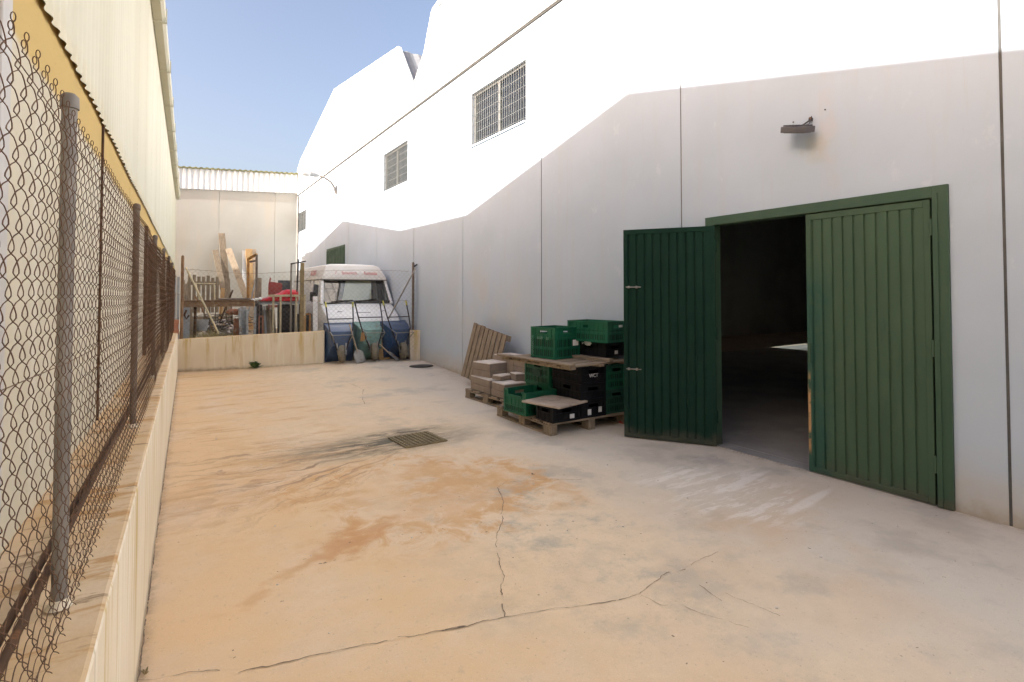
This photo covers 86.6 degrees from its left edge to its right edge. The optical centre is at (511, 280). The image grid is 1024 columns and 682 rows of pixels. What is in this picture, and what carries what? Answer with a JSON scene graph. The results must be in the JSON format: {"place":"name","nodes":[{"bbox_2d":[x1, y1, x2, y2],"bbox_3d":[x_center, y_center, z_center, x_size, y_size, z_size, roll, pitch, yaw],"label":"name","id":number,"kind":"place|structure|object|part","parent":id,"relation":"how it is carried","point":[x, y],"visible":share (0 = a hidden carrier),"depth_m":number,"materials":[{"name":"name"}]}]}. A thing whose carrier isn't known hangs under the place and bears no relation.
{"place":"outdoors","nodes":[
{"label":"outdoors","id":0,"kind":"place"},
{"bbox_2d":[184,280,186,307],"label":"plank","id":1,"kind":"object","parent":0,"point":[185,298],"visible":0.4,"depth_m":13.57,"materials":[{"name":"brown wood"}]},
{"bbox_2d":[193,315,232,335],"bbox_3d":[-8.349,1.433,14.894,1.252,0.885,0.524,1,-2,-32],"label":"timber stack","id":2,"kind":"object","parent":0,"point":[199,317],"visible":0.1,"depth_m":14.78,"materials":[{"name":"brown wood"}]},
{"bbox_2d":[187,275,219,312],"bbox_3d":[-8.427,0.372,14.849,0.770,1.028,0.110,1,-2,-32],"label":"pallet","id":3,"kind":"object","parent":2,"relation":"on","point":[217,282],"visible":0.62,"depth_m":14.84,"materials":[{"name":"brown wood"}]},
{"bbox_2d":[179,328,408,357],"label":"earth ground","id":4,"kind":"structure","parent":0,"point":[250,332],"depth_m":20.77,"materials":[{"name":"soil"}]},
{"bbox_2d":[177,277,179,338],"bbox_3d":[-7.428,0.894,12.085,0.050,1.940,0.050,1,-2,-32],"label":"grey post","id":5,"kind":"object","parent":4,"relation":"on","point":[178,289],"visible":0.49,"depth_m":12.08,"materials":[{"name":"metal"}]},
{"bbox_2d":[185,283,192,337],"bbox_3d":[-8.008,0.968,13.552,0.403,1.781,0.090,-1,-2,29],"label":"plank","id":6,"kind":"object","parent":4,"relation":"on","point":[191,315],"visible":0.51,"depth_m":13.57,"materials":[{"name":"brown wood"}]},
{"bbox_2d":[194,295,216,335],"bbox_3d":[-7.433,1.088,13.382,1.048,1.441,0.036,-1,-2,19],"label":"loose pipe","id":7,"kind":"object","parent":4,"relation":"on","point":[204,313],"visible":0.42,"depth_m":13.45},
{"bbox_2d":[196,319,233,337],"bbox_3d":[-7.399,1.390,13.755,1.358,0.858,1.305,1,-2,-32],"label":"rubble","id":8,"kind":"object","parent":4,"relation":"on","point":[229,329],"visible":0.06,"depth_m":13.46,"materials":[{"name":"stone"}]},
{"bbox_2d":[203,307,233,323],"bbox_3d":[-7.232,0.839,13.398,0.660,0.520,0.014,1,-2,-32],"label":"rod cage","id":9,"kind":"object","parent":8,"relation":"on","point":[218,314],"visible":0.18,"depth_m":13.36,"materials":[{"name":"metal"}]},
{"bbox_2d":[184,328,246,337],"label":"dry grass","id":10,"kind":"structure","parent":4,"relation":"on","point":[210,334],"depth_m":12.24,"materials":[{"name":"plant"}]},
{"bbox_2d":[183,300,253,337],"bbox_3d":[-6.786,1.155,12.577,1.460,1.385,0.350,1,-2,-32],"label":"steel bench","id":11,"kind":"object","parent":4,"relation":"on","point":[195,305],"visible":0.58,"depth_m":12.46,"materials":[{"name":"metal"}]},
{"bbox_2d":[196,315,208,330],"bbox_3d":[-7.212,0.992,12.636,0.300,0.373,0.295,1,-2,-32],"label":"bucket","id":12,"kind":"object","parent":11,"relation":"on","point":[199,324],"visible":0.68,"depth_m":12.54,"materials":[{"name":"metal"}]},
{"bbox_2d":[195,283,215,299],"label":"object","id":13,"kind":"object","parent":11,"relation":"on","point":[206,283],"depth_m":12.62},
{"bbox_2d":[219,298,249,300],"bbox_3d":[-6.584,0.456,12.902,0.672,0.060,0.060,1,-2,-28],"label":"loose pipe","id":14,"kind":"object","parent":11,"relation":"on","point":[239,299],"visible":0.81,"depth_m":12.90,"materials":[{"name":"metal"}]},
{"bbox_2d":[218,288,224,320],"bbox_3d":[-7.714,1.040,14.391,0.102,1.682,0.470,0,-2,-16],"label":"plank","id":15,"kind":"object","parent":4,"relation":"on","point":[222,292],"visible":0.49,"depth_m":14.53,"materials":[{"name":"wood"}]},
{"bbox_2d":[212,249,233,325],"bbox_3d":[-12.000,0.397,22.588,1.283,3.405,0.209,-1,-2,28],"label":"plank","id":16,"kind":"object","parent":4,"relation":"on","point":[217,261],"visible":0.49,"depth_m":22.73,"materials":[{"name":"grey wood"}]},
{"bbox_2d":[215,290,232,332],"bbox_3d":[-7.225,1.025,13.457,0.044,1.572,0.960,0,-2,8],"label":"loose pipe","id":17,"kind":"object","parent":4,"relation":"on","point":[224,310],"visible":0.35,"depth_m":13.63,"materials":[{"name":"metal"}]},
{"bbox_2d":[218,233,233,321],"bbox_3d":[-11.993,0.038,22.809,1.119,4.117,0.248,-1,-2,39],"label":"plank","id":18,"kind":"object","parent":4,"relation":"on","point":[223,253],"visible":0.49,"depth_m":22.98,"materials":[{"name":"brown wood"}]},
{"bbox_2d":[225,279,229,322],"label":"plank","id":19,"kind":"object","parent":4,"relation":"on","point":[228,288],"visible":0.3,"depth_m":14.60,"materials":[{"name":"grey wood"}]},
{"bbox_2d":[207,312,252,331],"bbox_3d":[-6.829,1.038,13.222,1.141,0.550,0.259,1,-2,-32],"label":"scrap metal","id":20,"kind":"object","parent":4,"relation":"on","point":[219,326],"visible":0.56,"depth_m":13.11,"materials":[{"name":"metal"}]},
{"bbox_2d":[226,309,237,314],"bbox_3d":[-6.641,0.768,13.088,0.433,0.161,0.226,1,-2,-32],"label":"brick","id":21,"kind":"object","parent":20,"relation":"on","point":[233,311],"visible":0.59,"depth_m":13.00,"materials":[{"name":"brick"}]},
{"bbox_2d":[233,318,238,334],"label":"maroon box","id":22,"kind":"object","parent":4,"relation":"on","point":[235,331],"visible":0.2,"depth_m":13.03,"materials":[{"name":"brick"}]},
{"bbox_2d":[225,248,253,326],"bbox_3d":[-11.249,0.371,22.741,1.790,3.499,0.204,0,-2,18],"label":"plank","id":23,"kind":"object","parent":4,"relation":"on","point":[233,262],"visible":0.56,"depth_m":22.81,"materials":[{"name":"wood"}]},
{"bbox_2d":[242,250,245,306],"bbox_3d":[-11.502,0.403,23.380,0.124,3.396,0.464,1,-2,-42],"label":"plank","id":24,"kind":"object","parent":4,"relation":"on","point":[243,263],"visible":0.45,"depth_m":23.48,"materials":[{"name":"white wood"}]},
{"bbox_2d":[238,306,255,334],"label":"steel posts","id":25,"kind":"object","parent":4,"relation":"on","point":[240,328],"visible":0.56,"depth_m":12.70,"materials":[{"name":"metal"}]},
{"bbox_2d":[246,249,254,328],"bbox_3d":[-11.254,0.368,23.390,0.262,3.473,0.646,1,-2,-43],"label":"plank","id":26,"kind":"object","parent":4,"relation":"on","point":[249,254],"visible":0.46,"depth_m":23.45,"materials":[{"name":"wood"}]},
{"bbox_2d":[248,280,254,316],"bbox_3d":[-6.830,0.891,14.068,0.038,1.866,0.852,0,-1,-2],"label":"loose pipe","id":27,"kind":"object","parent":4,"relation":"on","point":[251,297],"visible":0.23,"depth_m":14.28,"materials":[{"name":"metal"}]},
{"bbox_2d":[250,255,257,302],"bbox_3d":[-6.389,0.615,13.467,0.198,2.470,0.448,1,-2,-32],"label":"metal rack","id":28,"kind":"object","parent":4,"relation":"on","point":[256,275],"visible":0.43,"depth_m":13.31,"materials":[{"name":"metal"}]},
{"bbox_2d":[247,253,257,300],"bbox_3d":[-6.408,-0.028,13.393,0.336,1.252,0.067,-1,-2,26],"label":"metal rack","id":29,"kind":"object","parent":28,"relation":"attached to","point":[248,262],"visible":0.78,"depth_m":13.43,"materials":[{"name":"metal"}]},
{"bbox_2d":[252,249,255,304],"bbox_3d":[-11.076,0.371,23.503,0.163,3.469,0.624,1,-2,-43],"label":"plank","id":30,"kind":"object","parent":4,"relation":"on","point":[253,252],"visible":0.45,"depth_m":23.61,"materials":[{"name":"wood"}]},
{"bbox_2d":[255,303,258,333],"bbox_3d":[-6.079,1.192,12.938,0.070,1.290,0.070,1,-2,-32],"label":"steel post","id":31,"kind":"object","parent":4,"relation":"on","point":[257,307],"visible":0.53,"depth_m":12.92,"materials":[{"name":"metal"}]},
{"bbox_2d":[258,278,261,314],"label":"plank","id":32,"kind":"object","parent":4,"relation":"on","point":[260,284],"visible":0.26,"depth_m":15.03,"materials":[{"name":"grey wood"}]},
{"bbox_2d":[258,316,263,333],"bbox_3d":[-6.021,1.345,13.030,0.118,0.988,0.036,1,-2,-32],"label":"tube frame","id":33,"kind":"object","parent":4,"relation":"on","point":[262,324],"visible":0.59,"depth_m":13.04,"materials":[{"name":"metal"}]},
{"bbox_2d":[263,306,266,333],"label":"plank","id":34,"kind":"object","parent":4,"relation":"on","point":[265,320],"visible":0.49,"depth_m":13.50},
{"bbox_2d":[266,305,269,333],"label":"plank","id":35,"kind":"object","parent":4,"relation":"on","point":[267,316],"visible":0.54,"depth_m":13.54,"materials":[{"name":"brown wood"}]},
{"bbox_2d":[263,310,275,333],"bbox_3d":[-6.108,1.306,13.687,0.340,1.113,0.212,1,-2,-32],"label":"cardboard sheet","id":36,"kind":"object","parent":4,"relation":"on","point":[271,321],"visible":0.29,"depth_m":13.76,"materials":[{"name":"cardboard"}]},
{"bbox_2d":[268,306,271,332],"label":"plank","id":37,"kind":"object","parent":4,"relation":"on","point":[270,319],"visible":0.56,"depth_m":13.57,"materials":[{"name":"wood"}]},
{"bbox_2d":[268,278,281,309],"bbox_3d":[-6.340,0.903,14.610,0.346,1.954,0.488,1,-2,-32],"label":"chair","id":38,"kind":"object","parent":4,"relation":"on","point":[275,287],"visible":0.32,"depth_m":14.75,"materials":[{"name":"red plastic"}]},
{"bbox_2d":[257,301,299,333],"bbox_3d":[-5.881,1.207,13.716,0.990,1.340,0.600,1,-2,-32],"label":"workbench","id":39,"kind":"object","parent":4,"relation":"on","point":[276,302],"visible":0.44,"depth_m":13.38,"materials":[{"name":"metal"}]},
{"bbox_2d":[259,289,297,300],"bbox_3d":[-5.887,0.382,13.644,0.900,0.295,0.550,1,-2,-32],"label":"plastic shell","id":40,"kind":"object","parent":39,"relation":"on","point":[283,298],"visible":0.64,"depth_m":13.49},
{"bbox_2d":[278,280,289,304],"bbox_3d":[-6.519,0.955,15.570,0.340,1.901,0.130,1,-2,-32],"label":"dark sheet","id":41,"kind":"object","parent":4,"relation":"on","point":[285,284],"visible":0.04,"depth_m":15.62,"materials":[{"name":"metal"}]},
{"bbox_2d":[277,304,294,332],"bbox_3d":[-5.746,1.237,13.810,0.340,1.225,0.445,1,-2,-32],"label":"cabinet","id":42,"kind":"object","parent":4,"relation":"on","point":[285,327],"visible":0.22,"depth_m":13.64,"materials":[{"name":"metal"}]},
{"bbox_3d":[-5.630,1.235,13.628,0.300,1.140,0.014,1,-2,-32],"label":"door","id":43,"kind":"part","parent":42,"relation":"part of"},
{"bbox_2d":[268,295,305,332],"bbox_3d":[-5.497,1.110,13.263,0.790,1.510,0.480,1,-2,-32],"label":"table frame","id":44,"kind":"object","parent":4,"relation":"on","point":[280,306],"visible":0.52,"depth_m":13.00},
{"bbox_2d":[180,255,416,351],"bbox_3d":[-4.673,0.705,12.300,5.005,2.430,0.246,0,-2,-15],"label":"wire fence","id":45,"kind":"object","parent":4,"relation":"on","point":[182,298],"visible":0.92,"depth_m":12.10,"materials":[{"name":"metal"}]},
{"bbox_2d":[185,267,218,333],"bbox_3d":[-6.643,0.443,11.664,0.684,1.435,0.036,0,-2,-14],"label":"brace tube","id":46,"kind":"object","parent":45,"relation":"attached to","point":[188,272],"visible":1,"depth_m":11.65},
{"bbox_2d":[388,268,415,318],"bbox_3d":[-2.593,0.323,12.792,0.654,1.216,0.034,0,-2,-11],"label":"brace tube","id":47,"kind":"object","parent":45,"relation":"attached to","point":[402,292],"visible":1,"depth_m":12.78,"materials":[{"name":"metal"}]},
{"bbox_2d":[306,313,310,330],"bbox_3d":[-4.710,1.297,12.562,0.110,1.060,0.040,1,-2,-32],"label":"tube frame","id":48,"kind":"object","parent":4,"relation":"on","point":[309,314],"visible":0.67,"depth_m":12.57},
{"bbox_2d":[313,296,317,330],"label":"plank","id":49,"kind":"object","parent":4,"relation":"on","point":[315,323],"visible":0.47,"depth_m":12.54,"materials":[{"name":"paint"}]},
{"bbox_2d":[353,301,384,359],"bbox_3d":[-3.271,1.158,12.619,0.686,1.407,0.663,1,-12,-35],"label":"wheelbarrow","id":50,"kind":"object","parent":4,"relation":"on","point":[371,332],"visible":0.81,"depth_m":12.55,"materials":[{"name":"metal"}]},
{"bbox_2d":[357,313,364,340],"bbox_3d":[-3.437,1.073,12.358,0.198,0.650,0.116,0,-1,-4],"label":"broom","id":51,"kind":"object","parent":50,"relation":"hanging from","point":[362,338],"visible":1,"depth_m":12.36,"materials":[{"name":"orange wood"}]},
{"bbox_2d":[379,344,389,359],"bbox_3d":[-3.017,1.538,12.810,0.260,0.660,0.024,1,-8,-34],"label":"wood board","id":52,"kind":"object","parent":4,"relation":"on","point":[381,356],"visible":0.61,"depth_m":12.74,"materials":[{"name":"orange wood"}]},
{"bbox_2d":[380,300,413,358],"bbox_3d":[-2.661,1.163,12.812,0.686,1.407,0.663,1,-10,-40],"label":"wheelbarrow","id":53,"kind":"object","parent":4,"relation":"on","point":[391,340],"visible":0.96,"depth_m":12.73,"materials":[{"name":"metal"}]},
{"bbox_2d":[165,0,437,172],"label":"sky","id":54,"kind":"structure","parent":0,"point":[253,81],"materials":[{"name":"blue"}]},
{"bbox_2d":[297,314,311,331],"bbox_3d":[-5.279,1.349,13.799,0.360,1.020,0.360,1,-2,-32],"label":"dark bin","id":55,"kind":"object","parent":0,"point":[307,323],"visible":0.19,"depth_m":13.69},
{"bbox_2d":[137,331,1023,681],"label":"ground","id":56,"kind":"structure","parent":0,"point":[669,581],"depth_m":3.43,"materials":[{"name":"concrete"}]},
{"bbox_2d":[0,333,177,681],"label":"wall","id":57,"kind":"structure","parent":56,"relation":"on","point":[102,631],"depth_m":1.80,"materials":[{"name":"concrete"}]},
{"bbox_2d":[0,11,175,681],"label":"chain link fence","id":58,"kind":"object","parent":57,"relation":"on","point":[65,514],"visible":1,"depth_m":1.36,"materials":[{"name":"metal"}]},
{"bbox_2d":[0,0,180,553],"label":"cream shed","id":59,"kind":"structure","parent":56,"relation":"on","point":[108,62],"depth_m":2.72,"materials":[{"name":"metal"}]},
{"bbox_2d":[146,242,149,344],"bbox_3d":[-5.075,0.665,7.482,0.063,2.460,1.662,1,-2,-31],"label":"door","id":60,"kind":"structure","parent":59,"relation":"in","point":[148,242],"depth_m":7.86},
{"bbox_2d":[174,275,175,319],"bbox_3d":[-7.353,0.873,11.837,0.050,1.970,0.050,1,-2,-32],"label":"grey post","id":61,"kind":"object","parent":56,"relation":"on","point":[175,298],"visible":0.23,"depth_m":11.84,"materials":[{"name":"metal"}]},
{"bbox_2d":[174,166,297,329],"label":"beige hall","id":62,"kind":"structure","parent":56,"relation":"on","point":[247,209],"depth_m":23.72,"materials":[{"name":"paint"}]},
{"bbox_2d":[178,330,324,371],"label":"wall","id":63,"kind":"structure","parent":56,"relation":"on","point":[241,351],"depth_m":11.81,"materials":[{"name":"concrete"}]},
{"bbox_2d":[249,361,260,367],"bbox_3d":[-5.552,1.828,11.732,0.268,0.150,0.313,0,-2,10],"label":"weed","id":64,"kind":"object","parent":56,"relation":"on","point":[255,364],"visible":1,"depth_m":11.71,"materials":[{"name":"green plant"}]},
{"bbox_2d":[290,259,305,331],"bbox_3d":[-4.833,0.699,12.262,0.328,2.340,0.070,1,-2,-26],"label":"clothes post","id":65,"kind":"object","parent":56,"relation":"on","point":[301,327],"visible":0.64,"depth_m":12.27,"materials":[{"name":"metal"}]},
{"bbox_2d":[323,302,353,361],"bbox_3d":[-3.850,1.162,12.220,0.672,1.379,0.650,1,-10,-26],"label":"wheelbarrow","id":66,"kind":"object","parent":56,"relation":"on","point":[338,342],"visible":1,"depth_m":12.19,"materials":[{"name":"metal"}]},
{"bbox_2d":[292,264,399,344],"bbox_3d":[-4.757,0.763,14.966,2.097,2.342,4.580,1,-2,-32],"label":"parked van","id":67,"kind":"object","parent":56,"relation":"on","point":[357,272],"visible":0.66,"depth_m":14.03,"materials":[{"name":"paint"}]},
{"bbox_3d":[-4.963,0.280,13.857,0.071,0.590,1.150,1,-2,-32],"label":"side window","id":68,"kind":"part","parent":67,"relation":"part of","materials":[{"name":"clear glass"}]},
{"bbox_3d":[-3.516,0.304,14.778,0.071,0.590,1.150,1,-2,-32],"label":"side window","id":69,"kind":"part","parent":67,"relation":"part of","materials":[{"name":"black glass"}]},
{"bbox_2d":[349,324,364,363],"bbox_3d":[-3.481,1.426,12.137,0.392,0.890,0.182,0,-1,3],"label":"shovel","id":70,"kind":"object","parent":56,"relation":"on","point":[359,356],"visible":0.99,"depth_m":12.15,"materials":[{"name":"metal"}]},
{"bbox_2d":[379,344,399,360],"bbox_3d":[-2.833,1.666,12.539,0.483,0.402,0.124,0,-1,2],"label":"shovel","id":71,"kind":"object","parent":56,"relation":"on","point":[394,356],"visible":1,"depth_m":12.54,"materials":[{"name":"metal"}]},
{"bbox_2d":[409,330,419,359],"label":"wall","id":72,"kind":"structure","parent":56,"relation":"on","point":[414,353],"depth_m":12.80,"materials":[{"name":"concrete"}]},
{"bbox_2d":[388,431,447,447],"bbox_3d":[-1.073,1.800,6.161,0.502,0.019,0.502,1,-2,-35],"label":"drain grate","id":73,"kind":"object","parent":56,"relation":"on","point":[416,439],"visible":1,"depth_m":6.12,"materials":[{"name":"metal"}]},
{"bbox_2d":[409,364,432,367],"bbox_3d":[-1.986,1.878,11.911,0.540,0.014,0.470,1,-2,-32],"label":"manhole cover","id":74,"kind":"object","parent":56,"relation":"on","point":[421,365],"visible":1,"depth_m":11.91,"materials":[{"name":"metal"}]},
{"bbox_2d":[465,388,503,406],"bbox_3d":[-0.062,1.798,8.431,0.846,0.144,1.220,1,-2,-34],"label":"pallet","id":75,"kind":"object","parent":56,"relation":"on","point":[488,399],"visible":0.26,"depth_m":8.24,"materials":[{"name":"brown wood"}]},
{"bbox_2d":[471,375,482,390],"bbox_3d":[-0.401,1.622,8.668,0.424,0.211,0.304,1,-2,-34],"label":"tile box","id":76,"kind":"object","parent":75,"relation":"on","point":[475,382],"visible":0.39,"depth_m":8.55,"materials":[{"name":"cardboard"}]},
{"bbox_2d":[473,359,506,377],"bbox_3d":[-0.333,1.404,8.645,0.402,0.221,0.422,1,-2,-41],"label":"tile box","id":77,"kind":"object","parent":76,"relation":"on","point":[487,368],"visible":0.91,"depth_m":8.51,"materials":[{"name":"cardboard"}]},
{"bbox_2d":[480,377,509,393],"bbox_3d":[-0.236,1.615,8.389,0.425,0.211,0.315,1,-2,-31],"label":"tile box","id":78,"kind":"object","parent":75,"relation":"on","point":[485,384],"visible":0.45,"depth_m":8.26,"materials":[{"name":"cardboard"}]},
{"bbox_2d":[492,373,510,379],"bbox_3d":[-0.142,1.472,8.295,0.260,0.066,0.200,1,-2,-44],"label":"tile box","id":79,"kind":"object","parent":78,"relation":"on","point":[503,376],"visible":0.81,"depth_m":8.22,"materials":[{"name":"cardboard"}]},
{"bbox_2d":[491,379,525,397],"bbox_3d":[-0.041,1.612,8.082,0.404,0.201,0.364,1,-2,-33],"label":"tile box","id":80,"kind":"object","parent":75,"relation":"on","point":[497,389],"visible":0.49,"depth_m":7.98,"materials":[{"name":"cardboard"}]},
{"bbox_2d":[510,372,524,380],"bbox_3d":[0.112,1.458,8.255,0.220,0.111,0.220,1,-2,-25],"label":"tile box","id":81,"kind":"object","parent":80,"relation":"on","point":[517,376],"visible":0.66,"depth_m":8.15,"materials":[{"name":"cardboard"}]},
{"bbox_2d":[461,323,510,379],"bbox_3d":[-0.474,1.336,9.585,0.314,1.122,1.303,1,-2,-31],"label":"pallet","id":82,"kind":"object","parent":56,"relation":"on","point":[483,334],"visible":0.66,"depth_m":9.68,"materials":[{"name":"brown wood"}]},
{"bbox_2d":[216,363,830,633],"bbox_3d":[-1.373,1.780,7.023,4.512,0.117,10.124,1,-2,-32],"label":"grit","id":83,"kind":"object","parent":56,"relation":"on","point":[533,483],"visible":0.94,"depth_m":4.39,"materials":[{"name":"stone"}]},
{"bbox_2d":[497,404,623,435],"bbox_3d":[0.649,1.765,7.175,1.251,0.144,1.270,1,-2,-31],"label":"pallet","id":84,"kind":"object","parent":56,"relation":"on","point":[549,429],"visible":0.47,"depth_m":6.72,"materials":[{"name":"brown wood"}]},
{"bbox_2d":[504,384,556,416],"bbox_3d":[0.232,1.545,7.023,0.500,0.285,0.470,1,-2,-36],"label":"crate","id":85,"kind":"object","parent":84,"relation":"on","point":[514,403],"visible":0.68,"depth_m":6.91,"materials":[{"name":"plastic"}]},
{"bbox_2d":[526,381,552,390],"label":"crate","id":86,"kind":"object","parent":84,"relation":"on","point":[542,387],"visible":0.12,"depth_m":7.28,"materials":[{"name":"plastic"}]},
{"bbox_2d":[525,363,552,385],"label":"crate","id":87,"kind":"object","parent":86,"relation":"on","point":[539,374],"visible":0.5,"depth_m":7.28,"materials":[{"name":"plastic"}]},
{"bbox_2d":[536,404,579,423],"bbox_3d":[0.559,1.578,6.565,0.420,0.195,0.333,1,-2,-33],"label":"crate","id":88,"kind":"object","parent":84,"relation":"on","point":[554,415],"visible":0.66,"depth_m":6.45,"materials":[{"name":"plastic"}]},
{"bbox_2d":[522,395,587,408],"bbox_3d":[0.517,1.468,6.578,0.580,0.022,0.550,-1,-2,43],"label":"stone slab","id":89,"kind":"object","parent":88,"relation":"on","point":[555,401],"depth_m":6.52,"materials":[{"name":"stone"}]},
{"bbox_2d":[557,395,605,418],"bbox_3d":[0.851,1.582,6.916,0.400,0.205,0.583,1,-2,-32],"label":"crate","id":90,"kind":"object","parent":84,"relation":"on","point":[592,408],"visible":0.38,"depth_m":6.68,"materials":[{"name":"plastic"}]},
{"bbox_2d":[553,379,605,400],"bbox_3d":[0.850,1.376,6.923,0.400,0.205,0.580,1,-2,-31],"label":"crate","id":91,"kind":"object","parent":90,"relation":"on","point":[590,391],"visible":0.88,"depth_m":6.73,"materials":[{"name":"plastic"}]},
{"bbox_2d":[552,365,605,384],"bbox_3d":[0.852,1.170,6.925,0.400,0.205,0.588,1,-2,-33],"label":"crate","id":92,"kind":"object","parent":91,"relation":"on","point":[586,375],"visible":0.8,"depth_m":6.73,"materials":[{"name":"plastic"}]},
{"bbox_2d":[497,353,623,369],"bbox_3d":[0.669,1.036,7.183,1.118,0.071,1.430,1,-2,-37],"label":"pallet","id":93,"kind":"object","parent":92,"relation":"on","point":[570,364],"visible":0.59,"depth_m":6.78,"materials":[{"name":"brown wood"}]},
{"bbox_2d":[531,325,579,359],"bbox_3d":[0.576,0.823,7.259,0.476,0.405,0.463,1,-2,-40],"label":"crate","id":94,"kind":"object","parent":93,"relation":"on","point":[554,342],"visible":0.99,"depth_m":7.10,"materials":[{"name":"plastic"}]},
{"bbox_2d":[572,355,613,361],"bbox_3d":[0.982,1.000,7.002,0.085,0.035,0.750,1,-2,-41],"label":"loose batten","id":95,"kind":"object","parent":93,"relation":"on","point":[594,358],"visible":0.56,"depth_m":6.88,"materials":[{"name":"brown wood"}]},
{"bbox_2d":[580,341,623,356],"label":"crate","id":96,"kind":"object","parent":93,"relation":"on","point":[605,349],"visible":0.62,"depth_m":7.03,"materials":[{"name":"plastic"}]},
{"bbox_2d":[567,319,623,342],"bbox_3d":[1.126,0.668,7.187,0.420,0.265,0.683,1,-2,-41],"label":"crate","id":97,"kind":"object","parent":96,"relation":"on","point":[600,331],"visible":0.82,"depth_m":6.99,"materials":[{"name":"plastic"}]},
{"bbox_2d":[606,388,623,413],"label":"crate","id":98,"kind":"object","parent":84,"relation":"on","point":[614,400],"visible":0.4,"depth_m":6.90,"materials":[{"name":"plastic"}]},
{"bbox_2d":[586,363,623,389],"bbox_3d":[1.181,1.235,7.161,0.390,0.310,0.580,1,-2,-33],"label":"crate","id":99,"kind":"object","parent":98,"relation":"on","point":[614,375],"visible":0.39,"depth_m":6.91,"materials":[{"name":"plastic"}]},
{"bbox_2d":[296,0,1023,529],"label":"white warehouse","id":100,"kind":"structure","parent":0,"point":[662,188],"depth_m":6.06,"materials":[{"name":"paint"}]},
{"bbox_2d":[300,211,305,231],"bbox_3d":[-9.279,-2.620,24.282,0.074,0.880,1.600,1,-2,-32],"label":"window frame","id":101,"kind":"structure","parent":100,"relation":"in","point":[305,211],"depth_m":24.47,"materials":[{"name":"metal"}]},
{"bbox_2d":[300,168,336,194],"bbox_3d":[-6.765,-3.454,19.026,1.243,0.796,0.260,1,-2,-32],"label":"street lamp","id":102,"kind":"object","parent":100,"relation":"attached to","point":[306,172],"visible":1,"depth_m":18.87,"materials":[{"name":"metal"}]},
{"bbox_2d":[326,244,344,264],"bbox_3d":[-6.300,0.477,19.321,0.030,3.310,2.430,1,-2,-32],"label":"far door","id":103,"kind":"structure","parent":100,"relation":"in","point":[335,255],"depth_m":19.15,"materials":[{"name":"metal"}]},
{"bbox_2d":[386,142,407,189],"bbox_3d":[-3.026,-2.995,14.477,0.074,1.040,1.790,1,-2,-32],"label":"window frame","id":104,"kind":"structure","parent":100,"relation":"in","point":[395,167],"depth_m":14.44,"materials":[{"name":"metal"}]},
{"bbox_2d":[475,62,525,143],"bbox_3d":[-0.216,-3.200,10.052,0.054,1.040,1.940,1,-2,-32],"label":"window frame","id":105,"kind":"structure","parent":100,"relation":"in","point":[494,88],"depth_m":10.03,"materials":[{"name":"metal"}]},
{"bbox_2d":[780,109,825,132],"bbox_3d":[2.711,-1.455,5.071,0.206,0.231,0.327,1,-2,-32],"label":"floodlight","id":106,"kind":"object","parent":100,"relation":"attached to","point":[805,128],"visible":1,"depth_m":5.03,"materials":[{"name":"metal"}]},
{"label":"tile box","id":107,"kind":"object","parent":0,"visible":0},
{"bbox_2d":[493,353,521,372],"bbox_3d":[0.002,1.337,8.782,0.362,0.261,0.582,1,-2,-34],"label":"tile box","id":108,"kind":"object","parent":107,"relation":"on","point":[510,364],"visible":0.31,"depth_m":8.59,"materials":[{"name":"cardboard"}]},
{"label":"tile box","id":109,"kind":"object","parent":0,"visible":0},
{"bbox_2d":[513,361,524,372],"bbox_3d":[0.323,1.315,8.320,0.383,0.181,0.503,1,-2,-36],"label":"tile box","id":110,"kind":"object","parent":109,"relation":"on","point":[518,366],"visible":0.13,"depth_m":8.29,"materials":[{"name":"cardboard"}]}
]}

